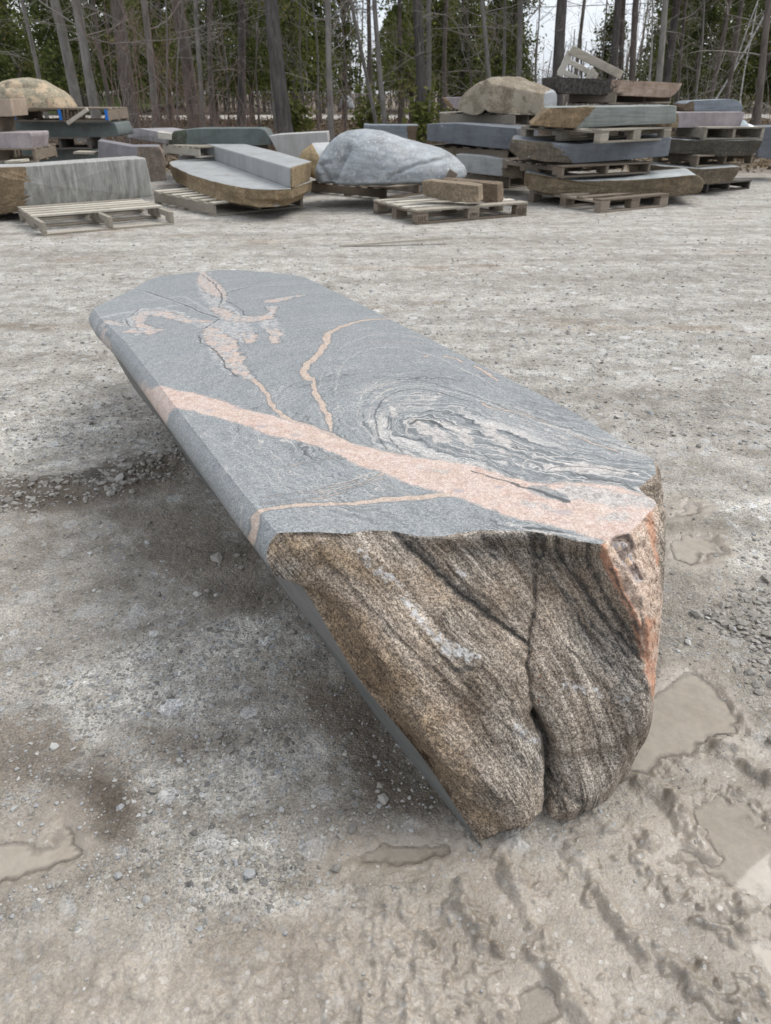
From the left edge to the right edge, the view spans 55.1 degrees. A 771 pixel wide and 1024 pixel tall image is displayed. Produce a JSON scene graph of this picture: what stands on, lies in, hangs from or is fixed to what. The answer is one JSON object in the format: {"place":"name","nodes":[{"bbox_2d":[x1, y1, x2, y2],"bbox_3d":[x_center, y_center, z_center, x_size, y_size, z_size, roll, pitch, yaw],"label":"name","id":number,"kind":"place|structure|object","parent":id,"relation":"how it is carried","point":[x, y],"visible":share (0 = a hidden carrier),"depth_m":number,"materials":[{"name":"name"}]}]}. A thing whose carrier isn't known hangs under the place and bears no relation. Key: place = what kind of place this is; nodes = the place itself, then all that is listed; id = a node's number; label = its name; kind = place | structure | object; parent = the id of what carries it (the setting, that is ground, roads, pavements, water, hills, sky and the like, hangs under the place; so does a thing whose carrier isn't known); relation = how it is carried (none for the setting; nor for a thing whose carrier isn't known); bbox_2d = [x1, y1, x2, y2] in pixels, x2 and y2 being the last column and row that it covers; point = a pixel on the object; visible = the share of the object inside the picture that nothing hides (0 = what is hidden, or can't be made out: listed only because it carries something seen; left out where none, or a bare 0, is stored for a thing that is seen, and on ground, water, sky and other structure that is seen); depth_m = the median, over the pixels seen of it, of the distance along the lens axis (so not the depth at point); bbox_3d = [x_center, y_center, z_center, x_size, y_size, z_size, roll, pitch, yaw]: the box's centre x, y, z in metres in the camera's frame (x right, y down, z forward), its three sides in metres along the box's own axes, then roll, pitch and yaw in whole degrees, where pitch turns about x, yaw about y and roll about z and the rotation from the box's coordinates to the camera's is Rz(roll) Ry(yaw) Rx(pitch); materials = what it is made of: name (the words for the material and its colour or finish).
{"place":"outdoors","nodes":[
{"label":"outdoors","id":0,"kind":"place"},
{"bbox_2d":[43,95,204,113],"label":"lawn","id":1,"kind":"structure","parent":0,"point":[54,112],"depth_m":54.91,"materials":[{"name":"beige plant"}]},
{"bbox_2d":[0,0,770,92],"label":"conifers","id":2,"kind":"object","parent":1,"relation":"on","point":[33,8],"visible":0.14,"depth_m":42.60,"materials":[{"name":"plant"}]},
{"bbox_2d":[7,0,749,93],"label":"sky","id":3,"kind":"structure","parent":0,"point":[571,17],"materials":[{"name":"white"}]},
{"bbox_2d":[0,94,770,1023],"bbox_3d":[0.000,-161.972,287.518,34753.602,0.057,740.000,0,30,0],"label":"ground","id":4,"kind":"structure","parent":0,"point":[578,924],"depth_m":1.68,"materials":[{"name":"gravel"}]},
{"bbox_2d":[0,0,53,81],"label":"cedar tree","id":5,"kind":"object","parent":4,"relation":"on","point":[8,45],"visible":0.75,"depth_m":25.81,"materials":[{"name":"green plant"}]},
{"bbox_2d":[0,144,57,162],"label":"pallet","id":6,"kind":"object","parent":4,"relation":"on","point":[38,153],"visible":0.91,"depth_m":10.26,"materials":[{"name":"brown wood"}]},
{"bbox_2d":[0,131,48,147],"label":"stone block","id":7,"kind":"object","parent":6,"relation":"on","point":[21,139],"depth_m":9.87,"materials":[{"name":"grey stone"}]},
{"bbox_2d":[0,0,69,119],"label":"cedar tree","id":8,"kind":"object","parent":4,"relation":"on","point":[25,71],"visible":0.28,"depth_m":30.45,"materials":[{"name":"green plant"}]},
{"bbox_2d":[0,831,78,879],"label":"puddle","id":9,"kind":"object","parent":4,"relation":"on","point":[17,860],"visible":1,"depth_m":1.34,"materials":[{"name":"liquid"}]},
{"bbox_2d":[0,146,97,163],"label":"stone slab","id":10,"kind":"object","parent":4,"relation":"on","point":[65,154],"depth_m":11.29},
{"bbox_2d":[49,136,100,148],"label":"pallet","id":11,"kind":"object","parent":10,"relation":"on","point":[66,142],"visible":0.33,"depth_m":11.21,"materials":[{"name":"brown wood"}]},
{"bbox_2d":[15,121,132,136],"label":"stone slab","id":12,"kind":"structure","parent":11,"relation":"on","point":[104,129],"depth_m":11.20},
{"bbox_2d":[15,107,128,121],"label":"pallet","id":13,"kind":"object","parent":12,"relation":"on","point":[111,114],"visible":0.76,"depth_m":11.20,"materials":[{"name":"brown wood"}]},
{"bbox_2d":[0,77,76,111],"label":"boulder","id":14,"kind":"object","parent":13,"relation":"on","point":[36,93],"visible":0.7,"depth_m":10.96,"materials":[{"name":"stone"}]},
{"bbox_2d":[13,0,131,139],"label":"bare tree","id":15,"kind":"object","parent":4,"relation":"on","point":[84,52],"visible":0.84,"depth_m":16.58,"materials":[{"name":"grey plant"}]},
{"bbox_2d":[32,0,141,144],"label":"bare tree","id":16,"kind":"object","parent":4,"relation":"on","point":[70,71],"visible":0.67,"depth_m":17.84,"materials":[{"name":"grey plant"}]},
{"bbox_2d":[17,198,174,235],"bbox_3d":[-3.055,-3.120,7.776,1.316,0.149,1.163,-18,34,-29],"label":"pallet","id":17,"kind":"object","parent":4,"relation":"on","point":[30,214],"visible":1,"depth_m":7.72,"materials":[{"name":"grey wood"}]},
{"bbox_2d":[0,156,151,213],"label":"stone block","id":18,"kind":"object","parent":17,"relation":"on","point":[77,180],"depth_m":8.03,"materials":[{"name":"stone"}]},
{"bbox_2d":[66,0,146,143],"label":"pine tree","id":19,"kind":"object","parent":4,"relation":"on","point":[119,14],"visible":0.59,"depth_m":18.69,"materials":[{"name":"brown plant"}]},
{"bbox_2d":[33,0,193,143],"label":"bare tree","id":20,"kind":"object","parent":4,"relation":"on","point":[151,78],"visible":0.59,"depth_m":17.70,"materials":[{"name":"grey plant"}]},
{"bbox_2d":[60,0,169,120],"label":"cedar tree","id":21,"kind":"object","parent":4,"relation":"on","point":[105,10],"visible":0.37,"depth_m":32.03,"materials":[{"name":"green plant"}]},
{"bbox_2d":[98,139,166,181],"bbox_3d":[-3.467,-4.804,10.105,0.307,0.438,2.342,-25,38,-36],"label":"stone block","id":22,"kind":"object","parent":4,"relation":"on","point":[153,155],"depth_m":9.64,"materials":[{"name":"grey stone"}]},
{"bbox_2d":[72,0,203,148],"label":"shrub","id":23,"kind":"object","parent":4,"relation":"on","point":[134,50],"visible":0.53,"depth_m":16.12,"materials":[{"name":"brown plant"}]},
{"bbox_2d":[99,0,206,124],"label":"cedar tree","id":24,"kind":"object","parent":4,"relation":"on","point":[144,80],"visible":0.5,"depth_m":27.83,"materials":[{"name":"green plant"}]},
{"bbox_2d":[51,0,256,146],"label":"shrub","id":25,"kind":"object","parent":4,"relation":"on","point":[170,84],"visible":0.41,"depth_m":16.07,"materials":[{"name":"brown plant"}]},
{"bbox_2d":[78,0,242,144],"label":"shrub","id":26,"kind":"object","parent":4,"relation":"on","point":[164,109],"visible":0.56,"depth_m":16.32,"materials":[{"name":"brown plant"}]},
{"bbox_2d":[126,0,217,121],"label":"cedar tree","id":27,"kind":"object","parent":4,"relation":"on","point":[158,19],"visible":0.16,"depth_m":32.91,"materials":[{"name":"green plant"}]},
{"bbox_2d":[107,0,264,126],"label":"sapling","id":28,"kind":"object","parent":4,"relation":"on","point":[167,39],"visible":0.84,"depth_m":16.15,"materials":[{"name":"grey plant"}]},
{"bbox_2d":[148,0,233,128],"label":"pine tree","id":29,"kind":"object","parent":4,"relation":"on","point":[183,52],"visible":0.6,"depth_m":21.23,"materials":[{"name":"brown plant"}]},
{"bbox_2d":[104,0,278,146],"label":"shrub","id":30,"kind":"object","parent":4,"relation":"on","point":[196,92],"visible":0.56,"depth_m":16.03,"materials":[{"name":"brown plant"}]},
{"bbox_2d":[151,0,237,126],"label":"pine tree","id":31,"kind":"object","parent":4,"relation":"on","point":[209,65],"visible":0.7,"depth_m":26.40,"materials":[{"name":"brown plant"}]},
{"bbox_2d":[149,0,262,126],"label":"bare tree","id":32,"kind":"object","parent":4,"relation":"on","point":[199,70],"visible":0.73,"depth_m":17.12,"materials":[{"name":"grey plant"}]},
{"bbox_2d":[162,144,269,157],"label":"pallet","id":33,"kind":"object","parent":4,"relation":"on","point":[195,150],"visible":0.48,"depth_m":11.12,"materials":[{"name":"grey wood"}]},
{"bbox_2d":[169,127,273,145],"bbox_3d":[-2.525,-5.828,11.517,1.595,0.281,0.616,0,30,0],"label":"stone slab","id":34,"kind":"object","parent":33,"relation":"on","point":[253,136],"depth_m":11.25,"materials":[{"name":"stone"}]},
{"bbox_2d":[164,0,271,120],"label":"cedar tree","id":35,"kind":"object","parent":4,"relation":"on","point":[202,11],"visible":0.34,"depth_m":31.32,"materials":[{"name":"green plant"}]},
{"bbox_2d":[153,188,302,216],"bbox_3d":[-1.923,-3.805,8.981,1.212,0.148,1.523,-22,37,-34],"label":"pallet","id":36,"kind":"object","parent":4,"relation":"on","point":[187,199],"visible":0.51,"depth_m":8.64,"materials":[{"name":"grey wood"}]},
{"bbox_2d":[169,144,312,207],"bbox_3d":[-2.139,-4.624,9.925,1.285,0.387,5.396,-11,32,-19],"label":"stone bench","id":37,"kind":"object","parent":36,"relation":"on","point":[246,174],"visible":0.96,"depth_m":8.63,"materials":[{"name":"grey stone"}]},
{"bbox_2d":[217,0,269,126],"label":"pine tree","id":38,"kind":"object","parent":4,"relation":"on","point":[241,89],"visible":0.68,"depth_m":25.63,"materials":[{"name":"brown plant"}]},
{"bbox_2d":[193,0,309,124],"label":"cedar tree","id":39,"kind":"object","parent":4,"relation":"on","point":[249,54],"visible":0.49,"depth_m":29.53,"materials":[{"name":"green plant"}]},
{"bbox_2d":[238,0,350,133],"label":"pine tree","id":40,"kind":"object","parent":4,"relation":"on","point":[279,84],"visible":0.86,"depth_m":16.22,"materials":[{"name":"brown plant"}]},
{"bbox_2d":[271,77,318,132],"bbox_3d":[-2.147,-9.431,17.628,1.144,1.613,1.172,0,30,0],"label":"young pine","id":41,"kind":"object","parent":4,"relation":"on","point":[297,124],"visible":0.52,"depth_m":17.50,"materials":[{"name":"green plant"}]},
{"bbox_2d":[269,131,329,157],"bbox_3d":[-1.293,-5.566,11.243,0.877,0.397,0.452,0,30,0],"label":"stone slab","id":42,"kind":"object","parent":4,"relation":"on","point":[296,144],"depth_m":11.01,"materials":[{"name":"grey stone"}]},
{"bbox_2d":[246,0,356,107],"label":"cedar tree","id":43,"kind":"object","parent":4,"relation":"on","point":[310,47],"visible":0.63,"depth_m":27.79,"materials":[{"name":"green plant"}]},
{"bbox_2d":[265,0,361,120],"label":"cedar tree","id":44,"kind":"object","parent":4,"relation":"on","point":[317,9],"visible":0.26,"depth_m":31.02,"materials":[{"name":"green plant"}]},
{"bbox_2d":[254,0,389,141],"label":"bare tree","id":45,"kind":"object","parent":4,"relation":"on","point":[328,33],"visible":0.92,"depth_m":16.26,"materials":[{"name":"grey plant"}]},
{"bbox_2d":[312,0,374,121],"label":"cedar tree","id":46,"kind":"object","parent":4,"relation":"on","point":[347,29],"visible":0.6,"depth_m":32.16,"materials":[{"name":"green plant"}]},
{"bbox_2d":[282,0,435,135],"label":"sapling","id":47,"kind":"object","parent":4,"relation":"on","point":[345,59],"visible":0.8,"depth_m":17.17,"materials":[{"name":"brown plant"}]},
{"bbox_2d":[311,180,422,198],"bbox_3d":[-0.051,-4.537,10.270,1.322,0.148,1.524,21,36,33],"label":"pallet","id":48,"kind":"object","parent":4,"relation":"on","point":[379,192],"visible":0.45,"depth_m":9.76,"materials":[{"name":"brown wood"}]},
{"bbox_2d":[315,129,466,185],"bbox_3d":[0.066,-4.235,8.802,1.821,0.578,1.239,0,30,0],"label":"boulder","id":49,"kind":"object","parent":48,"relation":"on","point":[368,157],"visible":0.98,"depth_m":8.38,"materials":[{"name":"stone"}]},
{"bbox_2d":[344,83,392,129],"bbox_3d":[-0.419,-10.850,20.284,1.105,1.770,1.319,-17,34,-28],"label":"young pine","id":50,"kind":"object","parent":4,"relation":"on","point":[364,108],"visible":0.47,"depth_m":20.11,"materials":[{"name":"green plant"}]},
{"bbox_2d":[350,0,400,123],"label":"bare tree","id":51,"kind":"object","parent":4,"relation":"on","point":[380,75],"visible":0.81,"depth_m":17.94,"materials":[{"name":"grey plant"}]},
{"bbox_2d":[89,270,665,846],"bbox_3d":[-0.246,-0.241,2.408,0.977,0.520,2.855,-15,33,-25],"label":"stone bench","id":52,"kind":"object","parent":4,"relation":"on","point":[461,556],"visible":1,"depth_m":1.45,"materials":[{"name":"stone"}]},
{"bbox_2d":[0,0,770,114],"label":"wood","id":53,"kind":"object","parent":4,"relation":"on","point":[266,102],"visible":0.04,"depth_m":51.24,"materials":[{"name":"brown plant"}]},
{"bbox_2d":[339,0,432,141],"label":"bare tree","id":54,"kind":"object","parent":4,"relation":"on","point":[428,38],"visible":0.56,"depth_m":19.04,"materials":[{"name":"grey plant"}]},
{"bbox_2d":[364,123,418,140],"bbox_3d":[0.092,-6.157,12.030,0.880,0.281,0.609,0,30,0],"label":"stone block","id":55,"kind":"object","parent":4,"relation":"on","point":[407,131],"depth_m":11.74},
{"bbox_2d":[351,0,441,123],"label":"cedar tree","id":56,"kind":"object","parent":4,"relation":"on","point":[400,46],"visible":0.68,"depth_m":27.84,"materials":[{"name":"green plant"}]},
{"bbox_2d":[366,847,442,860],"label":"puddle","id":57,"kind":"object","parent":4,"relation":"on","point":[401,854],"visible":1,"depth_m":1.35,"materials":[{"name":"liquid"}]},
{"bbox_2d":[43,116,770,172],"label":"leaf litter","id":58,"kind":"object","parent":4,"relation":"on","point":[765,164],"visible":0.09,"depth_m":25.68,"materials":[{"name":"brown plant"}]},
{"bbox_2d":[369,0,477,144],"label":"pine tree","id":59,"kind":"object","parent":4,"relation":"on","point":[420,60],"visible":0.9,"depth_m":18.19,"materials":[{"name":"brown plant"}]},
{"bbox_2d":[397,84,449,144],"bbox_3d":[0.991,-9.653,18.011,1.299,1.606,1.439,-8,30,-13],"label":"young pine","id":60,"kind":"object","parent":4,"relation":"on","point":[424,115],"visible":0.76,"depth_m":17.93,"materials":[{"name":"green plant"}]},
{"bbox_2d":[405,0,474,121],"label":"cedar tree","id":61,"kind":"object","parent":4,"relation":"on","point":[436,43],"visible":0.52,"depth_m":30.36,"materials":[{"name":"green plant"}]},
{"bbox_2d":[373,196,527,224],"bbox_3d":[0.718,-3.418,8.300,1.426,0.147,0.994,-15,33,-24],"label":"pallet","id":62,"kind":"object","parent":4,"relation":"on","point":[419,207],"visible":0.97,"depth_m":8.05,"materials":[{"name":"brown wood"}]},
{"bbox_2d":[422,179,482,202],"bbox_3d":[0.723,-3.454,7.958,0.641,0.218,0.233,9,31,15],"label":"stone post","id":63,"kind":"object","parent":62,"relation":"on","point":[461,191],"visible":1,"depth_m":7.87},
{"bbox_2d":[442,177,502,202],"bbox_3d":[0.977,-3.603,8.286,0.671,0.240,0.256,11,31,19],"label":"stone post","id":64,"kind":"object","parent":62,"relation":"on","point":[492,191],"visible":0.45,"depth_m":8.14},
{"bbox_2d":[372,0,555,78],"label":"bare tree","id":65,"kind":"object","parent":4,"relation":"on","point":[484,26],"visible":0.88,"depth_m":18.52,"materials":[{"name":"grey plant"}]},
{"bbox_2d":[436,0,500,103],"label":"cedar tree","id":66,"kind":"object","parent":4,"relation":"on","point":[459,59],"visible":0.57,"depth_m":30.38,"materials":[{"name":"green plant"}]},
{"bbox_2d":[464,0,527,87],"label":"cedar tree","id":67,"kind":"object","parent":4,"relation":"on","point":[494,41],"visible":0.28,"depth_m":31.05,"materials":[{"name":"green plant"}]},
{"bbox_2d":[423,0,569,123],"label":"bare tree","id":68,"kind":"object","parent":4,"relation":"on","point":[519,36],"visible":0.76,"depth_m":19.34,"materials":[{"name":"grey plant"}]},
{"bbox_2d":[478,0,550,82],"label":"cedar tree","id":69,"kind":"object","parent":4,"relation":"on","point":[512,49],"visible":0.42,"depth_m":27.66,"materials":[{"name":"green plant"}]},
{"bbox_2d":[552,0,578,105],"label":"pine tree","id":70,"kind":"object","parent":4,"relation":"on","point":[559,33],"visible":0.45,"depth_m":17.61,"materials":[{"name":"brown plant"}]},
{"bbox_2d":[528,189,668,212],"bbox_3d":[2.595,-3.859,9.077,1.135,0.147,1.236,-17,34,-27],"label":"pallet","id":71,"kind":"object","parent":4,"relation":"on","point":[632,202],"visible":0.73,"depth_m":8.75,"materials":[{"name":"brown wood"}]},
{"bbox_2d":[524,168,703,201],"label":"stone slab","id":72,"kind":"structure","parent":71,"relation":"on","point":[679,182],"depth_m":8.89,"materials":[{"name":"stone"}]},
{"bbox_2d":[499,157,651,177],"bbox_3d":[2.405,-4.445,9.488,1.413,0.135,1.324,-14,32,-23],"label":"pallet","id":73,"kind":"object","parent":72,"relation":"on","point":[557,169],"visible":0.78,"depth_m":9.13,"materials":[{"name":"brown wood"}]},
{"bbox_2d":[456,153,524,178],"bbox_3d":[1.547,-4.722,10.042,0.968,0.271,0.821,13,32,22],"label":"stone slab","id":74,"kind":"object","parent":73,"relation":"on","point":[482,164],"depth_m":9.74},
{"bbox_2d":[432,143,515,157],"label":"pallet","id":75,"kind":"object","parent":74,"relation":"on","point":[453,149],"visible":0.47,"depth_m":10.02,"materials":[{"name":"brown wood"}]},
{"bbox_2d":[427,122,537,148],"bbox_3d":[1.343,-5.187,10.164,1.296,0.294,0.914,15,33,24],"label":"stone slab","id":76,"kind":"object","parent":75,"relation":"on","point":[489,135],"depth_m":9.82,"materials":[{"name":"stone"}]},
{"bbox_2d":[440,111,534,124],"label":"pallet","id":77,"kind":"object","parent":76,"relation":"on","point":[509,118],"visible":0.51,"depth_m":10.39,"materials":[{"name":"grey wood"}]},
{"bbox_2d":[457,76,556,114],"bbox_3d":[1.728,-5.871,10.425,1.410,0.473,0.991,0,30,0],"label":"boulder","id":78,"kind":"object","parent":77,"relation":"on","point":[506,95],"visible":0.96,"depth_m":10.13,"materials":[{"name":"stone"}]},
{"bbox_2d":[509,133,670,162],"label":"stone slab","id":79,"kind":"structure","parent":73,"relation":"on","point":[552,149],"depth_m":8.89,"materials":[{"name":"stone"}]},
{"bbox_2d":[520,125,671,143],"bbox_3d":[2.623,-4.755,9.269,1.309,0.147,1.303,-19,35,-30],"label":"pallet","id":80,"kind":"object","parent":79,"relation":"on","point":[630,133],"visible":0.82,"depth_m":8.96,"materials":[{"name":"grey wood"}]},
{"bbox_2d":[528,105,675,127],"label":"stone slab","id":81,"kind":"structure","parent":80,"relation":"on","point":[582,116],"depth_m":8.76,"materials":[{"name":"stone"}]},
{"bbox_2d":[568,92,671,103],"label":"pallet","id":82,"kind":"object","parent":81,"relation":"on","point":[612,98],"visible":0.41,"depth_m":10.90,"materials":[{"name":"brown wood"}]},
{"bbox_2d":[542,77,681,97],"bbox_3d":[3.294,-6.271,10.927,1.816,0.266,1.014,0,30,0],"label":"stone slab","id":83,"kind":"object","parent":82,"relation":"on","point":[581,86],"depth_m":10.50,"materials":[{"name":"stone"}]},
{"bbox_2d":[557,45,623,78],"bbox_3d":[2.927,-6.499,10.742,0.948,0.439,0.735,0,30,0],"label":"pallet","id":84,"kind":"object","parent":83,"relation":"on","point":[592,60],"visible":0.88,"depth_m":10.51,"materials":[{"name":"grey wood"}]},
{"bbox_2d":[584,0,630,104],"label":"cedar tree","id":85,"kind":"object","parent":4,"relation":"on","point":[606,46],"visible":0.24,"depth_m":30.39,"materials":[{"name":"green plant"}]},
{"bbox_2d":[606,0,640,104],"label":"pine tree","id":86,"kind":"object","parent":4,"relation":"on","point":[617,20],"visible":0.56,"depth_m":18.48,"materials":[{"name":"brown plant"}]},
{"bbox_2d":[610,0,694,104],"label":"bare tree","id":87,"kind":"object","parent":4,"relation":"on","point":[661,47],"visible":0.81,"depth_m":16.87,"materials":[{"name":"grey plant"}]},
{"bbox_2d":[623,0,708,100],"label":"cedar tree","id":88,"kind":"object","parent":4,"relation":"on","point":[657,36],"visible":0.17,"depth_m":31.25,"materials":[{"name":"green plant"}]},
{"bbox_2d":[642,0,706,104],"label":"pine tree","id":89,"kind":"object","parent":4,"relation":"on","point":[671,46],"visible":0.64,"depth_m":20.28,"materials":[{"name":"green plant"}]},
{"bbox_2d":[631,675,735,770],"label":"puddle","id":90,"kind":"object","parent":4,"relation":"on","point":[689,711],"visible":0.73,"depth_m":1.63,"materials":[{"name":"liquid"}]},
{"bbox_2d":[672,536,721,563],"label":"puddle","id":91,"kind":"object","parent":4,"relation":"on","point":[687,548],"visible":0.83,"depth_m":2.25,"materials":[{"name":"liquid"}]},
{"bbox_2d":[639,0,757,112],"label":"cedar tree","id":92,"kind":"object","parent":4,"relation":"on","point":[714,20],"visible":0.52,"depth_m":25.93,"materials":[{"name":"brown plant"}]},
{"bbox_2d":[669,0,770,124],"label":"bare tree","id":93,"kind":"object","parent":4,"relation":"on","point":[763,54],"visible":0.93,"depth_m":16.15,"materials":[{"name":"grey plant"}]},
{"bbox_2d":[682,0,762,111],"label":"cedar tree","id":94,"kind":"object","parent":4,"relation":"on","point":[727,69],"visible":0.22,"depth_m":29.62,"materials":[{"name":"green plant"}]},
{"bbox_2d":[682,799,770,897],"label":"puddle","id":95,"kind":"object","parent":4,"relation":"on","point":[744,846],"visible":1,"depth_m":1.36,"materials":[{"name":"liquid"}]},
{"bbox_2d":[701,178,751,192],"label":"pallet","id":96,"kind":"object","parent":4,"relation":"on","point":[740,183],"visible":0.3,"depth_m":10.37,"materials":[{"name":"brown wood"}]},
{"bbox_2d":[629,159,739,184],"bbox_3d":[4.061,-4.673,10.143,1.248,0.252,0.881,0,30,0],"label":"stone slab","id":97,"kind":"object","parent":96,"relation":"on","point":[718,174],"depth_m":9.78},
{"bbox_2d":[652,153,755,166],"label":"pallet","id":98,"kind":"object","parent":97,"relation":"on","point":[695,160],"visible":0.55,"depth_m":10.19,"materials":[{"name":"brown wood"}]},
{"bbox_2d":[669,137,761,156],"bbox_3d":[4.383,-5.086,10.272,1.302,0.226,0.939,0,30,0],"label":"stone slab","id":99,"kind":"object","parent":98,"relation":"on","point":[699,146],"depth_m":9.88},
{"bbox_2d":[675,126,764,139],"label":"pallet","id":100,"kind":"object","parent":99,"relation":"on","point":[723,133],"visible":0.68,"depth_m":9.99,"materials":[{"name":"grey wood"}]},
{"bbox_2d":[655,111,744,127],"bbox_3d":[4.348,-5.479,10.314,0.976,0.192,0.754,0,30,0],"label":"stone slab","id":101,"kind":"object","parent":100,"relation":"on","point":[688,119],"depth_m":9.98,"materials":[{"name":"grey stone"}]},
{"bbox_2d":[672,99,742,111],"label":"stone slab","id":102,"kind":"object","parent":101,"relation":"on","point":[717,105],"depth_m":10.18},
{"bbox_2d":[686,0,770,124],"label":"cedar tree","id":103,"kind":"object","parent":4,"relation":"on","point":[767,69],"visible":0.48,"depth_m":25.02,"materials":[{"name":"green plant"}]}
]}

